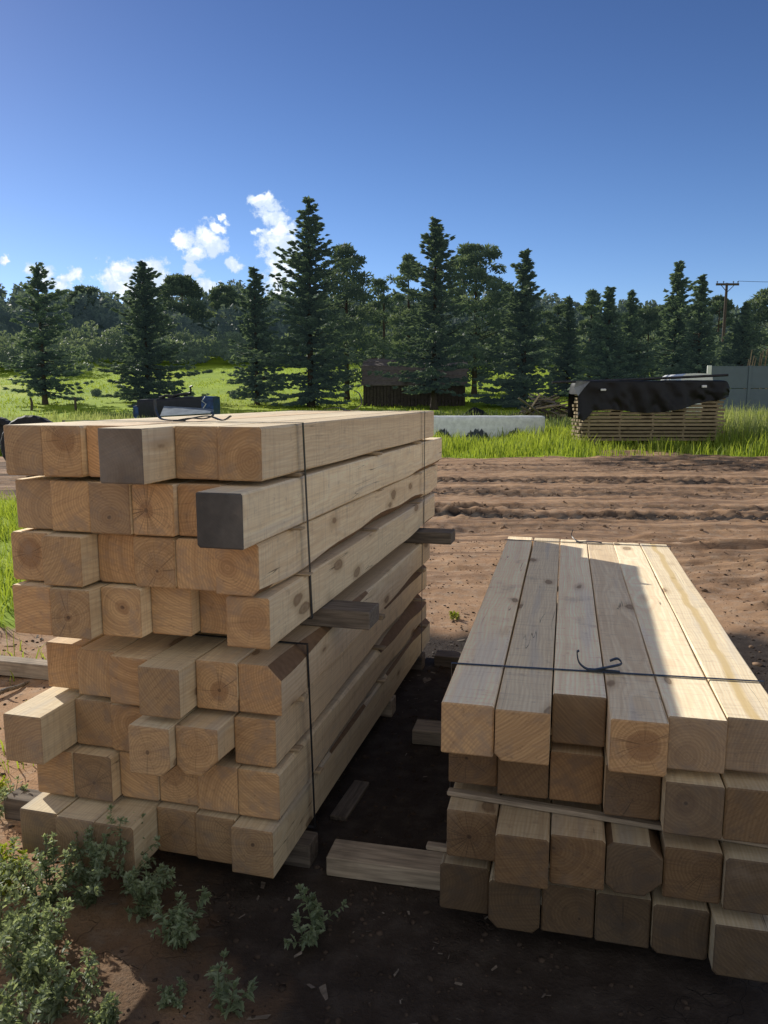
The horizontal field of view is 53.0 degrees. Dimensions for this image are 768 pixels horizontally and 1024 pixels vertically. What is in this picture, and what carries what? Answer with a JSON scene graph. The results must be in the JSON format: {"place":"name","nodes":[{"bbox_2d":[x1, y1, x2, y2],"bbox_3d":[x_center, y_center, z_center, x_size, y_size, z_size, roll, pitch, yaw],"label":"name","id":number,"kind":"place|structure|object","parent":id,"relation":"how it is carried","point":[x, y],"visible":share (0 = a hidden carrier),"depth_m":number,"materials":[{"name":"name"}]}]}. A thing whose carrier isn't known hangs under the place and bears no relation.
{"place":"outdoors","nodes":[
{"label":"outdoors","id":0,"kind":"place"},
{"bbox_2d":[0,341,767,1023],"bbox_3d":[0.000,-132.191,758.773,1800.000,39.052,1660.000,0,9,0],"label":"ground","id":1,"kind":"structure","parent":0,"point":[106,931],"depth_m":2.90,"materials":[{"name":"soil"}]},
{"bbox_2d":[0,894,74,996],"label":"leafy weed","id":2,"kind":"object","parent":1,"relation":"on","point":[14,962],"visible":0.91,"depth_m":2.35,"materials":[{"name":"green plant"}]},
{"bbox_2d":[0,831,85,910],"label":"leafy weed","id":3,"kind":"object","parent":1,"relation":"on","point":[27,874],"visible":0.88,"depth_m":2.73,"materials":[{"name":"green plant"}]},
{"bbox_2d":[0,262,93,404],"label":"spruce tree","id":4,"kind":"object","parent":1,"relation":"on","point":[41,369],"visible":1,"depth_m":48.72,"materials":[{"name":"green plant"}]},
{"bbox_2d":[19,947,103,1023],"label":"leafy weed","id":5,"kind":"object","parent":1,"relation":"on","point":[51,1005],"visible":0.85,"depth_m":2.25,"materials":[{"name":"green plant"}]},
{"bbox_2d":[49,825,119,908],"bbox_3d":[-1.034,1.263,2.723,0.222,0.292,0.285,0,9,0],"label":"leafy weed","id":6,"kind":"object","parent":1,"relation":"on","point":[91,888],"visible":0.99,"depth_m":2.71,"materials":[{"name":"green plant"}]},
{"bbox_2d":[95,260,213,406],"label":"spruce tree","id":7,"kind":"object","parent":1,"relation":"on","point":[147,373],"visible":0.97,"depth_m":50.21,"materials":[{"name":"green plant"}]},
{"bbox_2d":[0,655,395,716],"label":"ground block","id":8,"kind":"object","parent":1,"relation":"on","point":[23,667],"depth_m":4.95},
{"bbox_2d":[55,794,123,865],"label":"squared timber","id":9,"kind":"object","parent":8,"relation":"on","point":[80,815],"visible":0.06,"depth_m":2.82,"materials":[{"name":"brown wood"}]},
{"bbox_2d":[73,744,121,801],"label":"squared timber","id":10,"kind":"object","parent":9,"relation":"on","point":[97,772],"visible":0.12,"depth_m":2.89,"materials":[{"name":"brown wood"}]},
{"bbox_2d":[94,796,162,871],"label":"squared timber","id":11,"kind":"object","parent":8,"relation":"on","point":[133,832],"visible":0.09,"depth_m":2.79,"materials":[{"name":"brown wood"}]},
{"bbox_2d":[120,751,160,800],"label":"squared timber","id":12,"kind":"object","parent":11,"relation":"on","point":[140,786],"visible":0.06,"depth_m":2.90,"materials":[{"name":"brown wood"}]},
{"bbox_2d":[110,703,141,751],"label":"squared timber","id":13,"kind":"object","parent":12,"relation":"on","point":[124,717],"visible":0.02,"depth_m":2.86,"materials":[{"name":"brown wood"}]},
{"bbox_2d":[109,632,187,705],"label":"squared timber","id":14,"kind":"object","parent":13,"relation":"on","point":[125,662],"visible":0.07,"depth_m":2.79,"materials":[{"name":"brown wood"}]},
{"bbox_2d":[231,618,429,878],"bbox_3d":[-0.113,1.012,4.085,0.161,0.178,2.807,2,9,15],"label":"squared timber","id":15,"kind":"object","parent":8,"relation":"on","point":[262,847],"visible":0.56,"depth_m":3.14,"materials":[{"name":"brown wood"}]},
{"bbox_2d":[238,594,425,819],"bbox_3d":[-0.118,0.826,4.016,0.159,0.178,2.623,2,9,14],"label":"squared timber","id":16,"kind":"object","parent":15,"relation":"on","point":[272,793],"visible":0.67,"depth_m":3.15,"materials":[{"name":"brown wood"}]},
{"bbox_2d":[220,265,297,404],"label":"spruce tree","id":17,"kind":"object","parent":1,"relation":"on","point":[255,328],"visible":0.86,"depth_m":48.70,"materials":[{"name":"green plant"}]},
{"bbox_2d":[230,195,374,406],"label":"spruce tree","id":18,"kind":"object","parent":1,"relation":"on","point":[307,342],"visible":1,"depth_m":46.27,"materials":[{"name":"green plant"}]},
{"bbox_2d":[306,242,393,399],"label":"pine tree","id":19,"kind":"object","parent":1,"relation":"on","point":[352,285],"visible":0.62,"depth_m":53.70,"materials":[{"name":"green plant"}]},
{"bbox_2d":[0,279,767,357],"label":"wood","id":20,"kind":"object","parent":1,"relation":"on","point":[11,308],"visible":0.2,"depth_m":110.48,"materials":[{"name":"plant"}]},
{"bbox_2d":[0,317,767,376],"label":"scrub thicket","id":21,"kind":"object","parent":1,"relation":"on","point":[93,347],"visible":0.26,"depth_m":97.16,"materials":[{"name":"green plant"}]},
{"bbox_2d":[0,537,767,1023],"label":"soil crumbs","id":22,"kind":"object","parent":1,"relation":"on","point":[356,973],"visible":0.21,"depth_m":2.66,"materials":[{"name":"soil"}]},
{"bbox_2d":[361,358,467,406],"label":"timber shed","id":23,"kind":"structure","parent":1,"relation":"on","point":[381,390],"depth_m":48.53,"materials":[{"name":"wood"}]},
{"bbox_2d":[411,652,424,669],"bbox_3d":[-0.282,0.972,5.272,1.130,0.098,0.100,2,9,15],"label":"ground block","id":24,"kind":"object","parent":1,"relation":"on","point":[418,664],"depth_m":5.09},
{"bbox_2d":[20,792,79,856],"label":"squared timber","id":25,"kind":"object","parent":24,"relation":"on","point":[40,813],"visible":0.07,"depth_m":2.87,"materials":[{"name":"brown wood"}]},
{"bbox_2d":[37,742,85,796],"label":"squared timber","id":26,"kind":"object","parent":25,"relation":"on","point":[56,774],"visible":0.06,"depth_m":2.92,"materials":[{"name":"brown wood"}]},
{"bbox_2d":[3,687,83,764],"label":"squared timber","id":27,"kind":"object","parent":26,"relation":"on","point":[40,728],"visible":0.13,"depth_m":2.80,"materials":[{"name":"brown wood"}]},
{"bbox_2d":[296,692,307,701],"bbox_3d":[-0.781,0.677,3.027,1.012,0.024,0.046,2,9,15],"label":"spacer lath","id":28,"kind":"object","parent":27,"relation":"on","point":[303,697],"visible":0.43,"depth_m":2.88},
{"bbox_2d":[46,634,104,688],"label":"squared timber","id":29,"kind":"object","parent":28,"relation":"on","point":[62,663],"visible":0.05,"depth_m":2.94,"materials":[{"name":"brown wood"}]},
{"bbox_2d":[300,600,378,629],"bbox_3d":[-0.626,0.403,3.296,1.215,0.074,0.150,2,9,15],"label":"spacer block","id":30,"kind":"object","parent":29,"relation":"on","point":[349,614],"depth_m":3.11,"materials":[{"name":"wood"}]},
{"bbox_2d":[12,580,57,634],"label":"squared timber","id":31,"kind":"object","parent":30,"relation":"on","point":[32,606],"visible":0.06,"depth_m":2.77,"materials":[{"name":"brown wood"}]},
{"bbox_2d":[11,528,59,580],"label":"squared timber","id":32,"kind":"object","parent":31,"relation":"on","point":[27,556],"visible":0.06,"depth_m":2.79,"materials":[{"name":"brown wood"}]},
{"bbox_2d":[15,476,70,528],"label":"squared timber","id":33,"kind":"object","parent":32,"relation":"on","point":[33,499],"visible":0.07,"depth_m":2.78,"materials":[{"name":"brown wood"}]},
{"bbox_2d":[3,411,299,475],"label":"squared timber","id":34,"kind":"object","parent":33,"relation":"on","point":[23,450],"visible":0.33,"depth_m":2.73,"materials":[{"name":"brown wood"}]},
{"bbox_2d":[50,580,112,639],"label":"squared timber","id":35,"kind":"object","parent":30,"relation":"on","point":[76,612],"visible":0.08,"depth_m":2.73,"materials":[{"name":"brown wood"}]},
{"bbox_2d":[41,531,100,586],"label":"squared timber","id":36,"kind":"object","parent":35,"relation":"on","point":[70,558],"visible":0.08,"depth_m":2.71,"materials":[{"name":"brown wood"}]},
{"bbox_2d":[50,476,99,531],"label":"squared timber","id":37,"kind":"object","parent":36,"relation":"on","point":[70,506],"visible":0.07,"depth_m":2.72,"materials":[{"name":"brown wood"}]},
{"bbox_2d":[41,411,322,476],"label":"squared timber","id":38,"kind":"object","parent":37,"relation":"on","point":[64,450],"visible":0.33,"depth_m":2.68,"materials":[{"name":"brown wood"}]},
{"bbox_2d":[101,582,152,637],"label":"squared timber","id":39,"kind":"object","parent":30,"relation":"on","point":[126,609],"visible":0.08,"depth_m":2.74,"materials":[{"name":"brown wood"}]},
{"bbox_2d":[98,533,137,583],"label":"squared timber","id":40,"kind":"object","parent":39,"relation":"on","point":[116,557],"visible":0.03,"depth_m":2.76,"materials":[{"name":"brown wood"}]},
{"bbox_2d":[88,481,133,534],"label":"squared timber","id":41,"kind":"object","parent":40,"relation":"on","point":[111,509],"visible":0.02,"depth_m":2.67,"materials":[{"name":"brown wood"}]},
{"bbox_2d":[151,587,200,635],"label":"squared timber","id":42,"kind":"object","parent":30,"relation":"on","point":[175,611],"visible":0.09,"depth_m":2.76,"materials":[{"name":"brown wood"}]},
{"bbox_2d":[133,535,183,588],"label":"squared timber","id":43,"kind":"object","parent":42,"relation":"on","point":[155,563],"visible":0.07,"depth_m":2.68,"materials":[{"name":"brown wood"}]},
{"bbox_2d":[131,478,200,536],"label":"squared timber","id":44,"kind":"object","parent":43,"relation":"on","point":[155,508],"visible":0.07,"depth_m":2.64,"materials":[{"name":"brown wood"}]},
{"bbox_2d":[98,411,373,484],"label":"squared timber","id":45,"kind":"object","parent":44,"relation":"on","point":[142,454],"visible":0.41,"depth_m":2.47,"materials":[{"name":"brown wood"}]},
{"bbox_2d":[199,590,228,634],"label":"squared timber","id":46,"kind":"object","parent":30,"relation":"on","point":[213,618],"visible":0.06,"depth_m":2.78,"materials":[{"name":"brown wood"}]},
{"bbox_2d":[176,536,215,590],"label":"squared timber","id":47,"kind":"object","parent":46,"relation":"on","point":[196,568],"visible":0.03,"depth_m":2.65,"materials":[{"name":"brown wood"}]},
{"bbox_2d":[177,479,239,535],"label":"squared timber","id":48,"kind":"object","parent":47,"relation":"on","point":[187,491],"visible":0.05,"depth_m":2.63,"materials":[{"name":"brown wood"}]},
{"bbox_2d":[175,411,400,479],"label":"squared timber","id":49,"kind":"object","parent":48,"relation":"on","point":[196,450],"visible":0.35,"depth_m":2.60,"materials":[{"name":"brown wood"}]},
{"bbox_2d":[77,633,150,696],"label":"squared timber","id":50,"kind":"object","parent":28,"relation":"on","point":[93,668],"visible":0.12,"depth_m":2.87,"materials":[{"name":"brown wood"}]},
{"bbox_2d":[416,567,425,571],"bbox_3d":[-0.220,0.358,5.139,1.011,0.024,0.045,2,9,15],"label":"spacer lath","id":51,"kind":"object","parent":27,"relation":"on","point":[420,569],"visible":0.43,"depth_m":5.00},
{"bbox_2d":[289,744,303,751],"bbox_3d":[-0.791,0.874,3.045,0.998,0.010,0.046,2,9,16],"label":"spacer lath","id":52,"kind":"object","parent":26,"relation":"on","point":[296,748],"visible":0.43,"depth_m":2.90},
{"bbox_2d":[234,564,426,767],"bbox_3d":[-0.123,0.631,4.026,0.159,0.178,2.664,2,9,15],"label":"squared timber","id":53,"kind":"object","parent":52,"relation":"on","point":[266,740],"visible":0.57,"depth_m":3.04,"materials":[{"name":"brown wood"}]},
{"bbox_2d":[238,542,429,715],"bbox_3d":[-0.102,0.436,3.942,0.161,0.178,2.604,2,9,15],"label":"squared timber","id":54,"kind":"object","parent":53,"relation":"on","point":[273,680],"visible":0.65,"depth_m":3.00,"materials":[{"name":"brown wood"}]},
{"bbox_2d":[412,598,425,601],"bbox_3d":[-0.220,0.556,5.158,1.016,0.010,0.045,2,9,15],"label":"spacer lath","id":55,"kind":"object","parent":26,"relation":"on","point":[419,599],"visible":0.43,"depth_m":5.02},
{"bbox_2d":[128,706,197,776],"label":"squared timber","id":56,"kind":"object","parent":55,"relation":"on","point":[152,745],"visible":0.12,"depth_m":2.68,"materials":[{"name":"brown wood"}]},
{"bbox_2d":[138,630,226,718],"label":"squared timber","id":57,"kind":"object","parent":56,"relation":"on","point":[167,682],"visible":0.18,"depth_m":2.69,"materials":[{"name":"brown wood"}]},
{"bbox_2d":[405,528,454,544],"bbox_3d":[-0.150,0.136,5.069,1.225,0.074,0.160,2,9,15],"label":"spacer block","id":58,"kind":"object","parent":57,"relation":"on","point":[433,536],"depth_m":4.88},
{"bbox_2d":[226,493,434,649],"bbox_3d":[-0.093,0.167,4.009,0.159,0.178,2.914,2,9,15],"label":"squared timber","id":59,"kind":"object","parent":58,"relation":"on","point":[269,618],"visible":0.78,"depth_m":3.07,"materials":[{"name":"brown wood"}]},
{"bbox_2d":[215,464,436,596],"bbox_3d":[-0.093,-0.032,4.069,0.159,0.179,3.122,2,9,15],"label":"squared timber","id":60,"kind":"object","parent":59,"relation":"on","point":[256,569],"visible":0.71,"depth_m":2.96,"materials":[{"name":"brown wood"}]},
{"bbox_2d":[196,437,441,549],"bbox_3d":[-0.086,-0.213,4.013,0.160,0.178,3.359,2,9,15],"label":"squared timber","id":61,"kind":"object","parent":60,"relation":"on","point":[241,515],"visible":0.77,"depth_m":2.79,"materials":[{"name":"brown wood"}]},
{"bbox_2d":[217,411,433,481],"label":"squared timber","id":62,"kind":"object","parent":61,"relation":"on","point":[260,452],"visible":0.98,"depth_m":2.95,"materials":[{"name":"brown wood"}]},
{"bbox_2d":[417,624,427,627],"bbox_3d":[-0.205,0.738,5.240,1.017,0.013,0.045,2,9,15],"label":"spacer lath","id":63,"kind":"object","parent":25,"relation":"on","point":[424,625],"visible":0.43,"depth_m":5.10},
{"bbox_2d":[197,749,242,813],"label":"squared timber","id":64,"kind":"object","parent":63,"relation":"on","point":[218,789],"visible":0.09,"depth_m":2.80,"materials":[{"name":"brown wood"}]},
{"bbox_2d":[175,708,240,775],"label":"squared timber","id":65,"kind":"object","parent":64,"relation":"on","point":[205,740],"visible":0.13,"depth_m":2.68,"materials":[{"name":"brown wood"}]},
{"bbox_2d":[196,640,256,711],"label":"squared timber","id":66,"kind":"object","parent":65,"relation":"on","point":[217,674],"visible":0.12,"depth_m":2.74,"materials":[{"name":"brown wood"}]},
{"bbox_2d":[412,719,440,746],"bbox_3d":[0.856,1.185,3.920,1.425,0.076,0.150,2,9,13],"label":"ground block","id":67,"kind":"object","parent":1,"relation":"on","point":[426,732],"depth_m":4.00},
{"bbox_2d":[488,861,540,932],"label":"squared timber","id":68,"kind":"object","parent":67,"relation":"on","point":[514,907],"visible":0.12,"depth_m":2.49,"materials":[{"name":"brown wood"}]},
{"bbox_2d":[541,801,594,937],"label":"squared timber","id":69,"kind":"object","parent":67,"relation":"on","point":[566,909],"visible":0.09,"depth_m":2.47,"materials":[{"name":"brown wood"}]},
{"bbox_2d":[367,216,494,409],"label":"spruce tree","id":70,"kind":"object","parent":1,"relation":"on","point":[434,359],"visible":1,"depth_m":44.63,"materials":[{"name":"green plant"}]},
{"bbox_2d":[326,839,541,904],"bbox_3d":[0.540,1.353,2.805,1.525,0.076,0.130,2,9,12],"label":"ground block","id":71,"kind":"object","parent":1,"relation":"on","point":[401,866],"depth_m":2.88,"materials":[{"name":"wood"}]},
{"bbox_2d":[440,841,491,913],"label":"squared timber","id":72,"kind":"object","parent":71,"relation":"on","point":[464,883],"visible":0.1,"depth_m":2.58,"materials":[{"name":"brown wood"}]},
{"bbox_2d":[447,781,501,860],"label":"squared timber","id":73,"kind":"object","parent":72,"relation":"on","point":[471,827],"visible":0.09,"depth_m":2.54,"materials":[{"name":"brown wood"}]},
{"bbox_2d":[449,748,497,786],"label":"squared timber","id":74,"kind":"object","parent":73,"relation":"on","point":[473,769],"visible":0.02,"depth_m":2.60,"materials":[{"name":"brown wood"}]},
{"bbox_2d":[441,536,532,756],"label":"squared timber","id":75,"kind":"object","parent":74,"relation":"on","point":[469,703],"visible":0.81,"depth_m":2.74,"materials":[{"name":"brown wood"}]},
{"bbox_2d":[447,787,767,847],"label":"spacer lath","id":76,"kind":"object","parent":73,"relation":"on","point":[554,808],"visible":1,"depth_m":2.51,"materials":[{"name":"wood"}]},
{"bbox_2d":[434,650,461,667],"bbox_3d":[1.083,1.015,5.046,1.505,0.076,0.130,2,9,13],"label":"ground block","id":77,"kind":"object","parent":1,"relation":"on","point":[444,658],"depth_m":5.14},
{"bbox_2d":[594,876,650,947],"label":"squared timber","id":78,"kind":"object","parent":77,"relation":"on","point":[621,918],"visible":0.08,"depth_m":2.42,"materials":[{"name":"brown wood"}]},
{"bbox_2d":[649,885,709,959],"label":"squared timber","id":79,"kind":"object","parent":77,"relation":"on","point":[679,927],"visible":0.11,"depth_m":2.37,"materials":[{"name":"brown wood"}]},
{"bbox_2d":[427,241,520,394],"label":"pine tree","id":80,"kind":"object","parent":1,"relation":"on","point":[469,256],"visible":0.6,"depth_m":57.29,"materials":[{"name":"green plant"}]},
{"bbox_2d":[469,248,556,408],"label":"spruce tree","id":81,"kind":"object","parent":1,"relation":"on","point":[518,332],"visible":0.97,"depth_m":46.41,"materials":[{"name":"green plant"}]},
{"bbox_2d":[559,285,638,394],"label":"spruce tree","id":82,"kind":"object","parent":1,"relation":"on","point":[605,346],"visible":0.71,"depth_m":50.57,"materials":[{"name":"green plant"}]},
{"bbox_2d":[643,260,728,380],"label":"spruce tree","id":83,"kind":"object","parent":1,"relation":"on","point":[675,308],"visible":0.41,"depth_m":53.20,"materials":[{"name":"green plant"}]},
{"bbox_2d":[657,274,721,374],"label":"spruce tree","id":84,"kind":"object","parent":1,"relation":"on","point":[694,344],"visible":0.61,"depth_m":48.66,"materials":[{"name":"green plant"}]},
{"bbox_2d":[706,900,767,982],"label":"squared timber","id":85,"kind":"object","parent":1,"relation":"on","point":[737,946],"visible":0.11,"depth_m":2.29,"materials":[{"name":"brown wood"}]},
{"bbox_2d":[718,840,767,914],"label":"squared timber","id":86,"kind":"object","parent":85,"relation":"on","point":[744,881],"visible":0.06,"depth_m":2.27,"materials":[{"name":"brown wood"}]},
{"bbox_2d":[719,769,767,844],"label":"squared timber","id":87,"kind":"object","parent":86,"relation":"on","point":[745,815],"visible":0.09,"depth_m":2.26,"materials":[{"name":"brown wood"}]},
{"bbox_2d":[0,402,767,458],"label":"verge grass","id":88,"kind":"structure","parent":0,"point":[560,440],"depth_m":24.69,"materials":[{"name":"plant"}]},
{"bbox_2d":[0,0,767,311],"label":"sky","id":89,"kind":"structure","parent":0,"point":[617,143],"materials":[{"name":"blue"}]},
{"bbox_3d":[0.733,0.744,2.574,1.025,0.025,0.035,2,9,13],"label":"spacer lath","id":90,"kind":"object","parent":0,"visible":0},
{"bbox_2d":[613,542,727,773],"bbox_3d":[1.246,0.486,3.639,0.163,0.166,2.820,2,9,13],"label":"squared timber","id":91,"kind":"object","parent":90,"relation":"on","point":[698,723],"visible":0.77,"depth_m":2.58,"materials":[{"name":"brown wood"}]},
{"bbox_2d":[640,544,767,773],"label":"squared timber","id":92,"kind":"object","parent":90,"relation":"on","point":[743,705],"visible":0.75,"depth_m":2.70,"materials":[{"name":"brown wood"}]},
{"bbox_3d":[0.813,0.898,2.921,1.016,0.045,0.035,2,9,13],"label":"spacer lath","id":93,"kind":"object","parent":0,"visible":0},
{"bbox_2d":[497,690,552,798],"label":"squared timber","id":94,"kind":"object","parent":93,"relation":"on","point":[522,779],"visible":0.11,"depth_m":2.52,"materials":[{"name":"brown wood"}]},
{"bbox_2d":[494,538,559,764],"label":"squared timber","id":95,"kind":"object","parent":94,"relation":"on","point":[523,718],"visible":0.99,"depth_m":2.66,"materials":[{"name":"brown wood"}]},
{"bbox_2d":[549,740,603,804],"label":"squared timber","id":96,"kind":"object","parent":93,"relation":"on","point":[576,773],"visible":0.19,"depth_m":2.48,"materials":[{"name":"brown wood"}]},
{"bbox_2d":[551,539,605,746],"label":"squared timber","id":97,"kind":"object","parent":96,"relation":"on","point":[579,709],"visible":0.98,"depth_m":2.78,"materials":[{"name":"brown wood"}]},
{"bbox_3d":[1.161,0.673,4.414,1.030,0.045,0.035,2,9,13],"label":"spacer lath","id":98,"kind":"object","parent":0,"visible":0},
{"bbox_2d":[602,740,660,819],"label":"squared timber","id":99,"kind":"object","parent":98,"relation":"on","point":[631,795],"visible":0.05,"depth_m":2.39,"materials":[{"name":"brown wood"}]},
{"bbox_2d":[587,542,668,776],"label":"squared timber","id":100,"kind":"object","parent":99,"relation":"on","point":[636,730],"visible":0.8,"depth_m":2.55,"materials":[{"name":"brown wood"}]},
{"bbox_2d":[659,768,724,839],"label":"squared timber","id":101,"kind":"object","parent":98,"relation":"on","point":[691,803],"visible":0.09,"depth_m":2.29,"materials":[{"name":"brown wood"}]},
{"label":"spacer lath","id":102,"kind":"object","parent":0,"visible":0},
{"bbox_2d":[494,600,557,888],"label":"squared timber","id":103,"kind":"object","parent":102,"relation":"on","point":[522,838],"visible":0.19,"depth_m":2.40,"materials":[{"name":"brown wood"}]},
{"bbox_2d":[549,799,605,889],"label":"squared timber","id":104,"kind":"object","parent":102,"relation":"on","point":[577,851],"visible":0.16,"depth_m":2.39,"materials":[{"name":"brown wood"}]},
{"bbox_2d":[657,816,722,903],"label":"squared timber","id":105,"kind":"object","parent":102,"relation":"on","point":[692,867],"visible":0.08,"depth_m":2.33,"materials":[{"name":"brown wood"}]},
{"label":"spacer lath","id":106,"kind":"object","parent":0,"visible":0},
{"bbox_2d":[602,799,662,895],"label":"squared timber","id":107,"kind":"object","parent":106,"relation":"on","point":[633,861],"visible":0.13,"depth_m":2.35,"materials":[{"name":"brown wood"}]},
{"bbox_3d":[9.213,-4.416,26.877,0.060,0.041,1.250,0,9,0],"label":"spacer stick","id":108,"kind":"object","parent":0,"visible":0},
{"bbox_3d":[9.259,-4.439,26.599,4.881,0.084,0.238,0,9,0],"label":"stacked board","id":109,"kind":"object","parent":108,"relation":"on","visible":0},
{"bbox_2d":[568,380,729,420],"bbox_3d":[9.118,-3.901,26.888,5.299,1.400,1.551,0,9,0],"label":"black tarp","id":110,"kind":"object","parent":109,"relation":"on","point":[640,396],"visible":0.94,"depth_m":26.22,"materials":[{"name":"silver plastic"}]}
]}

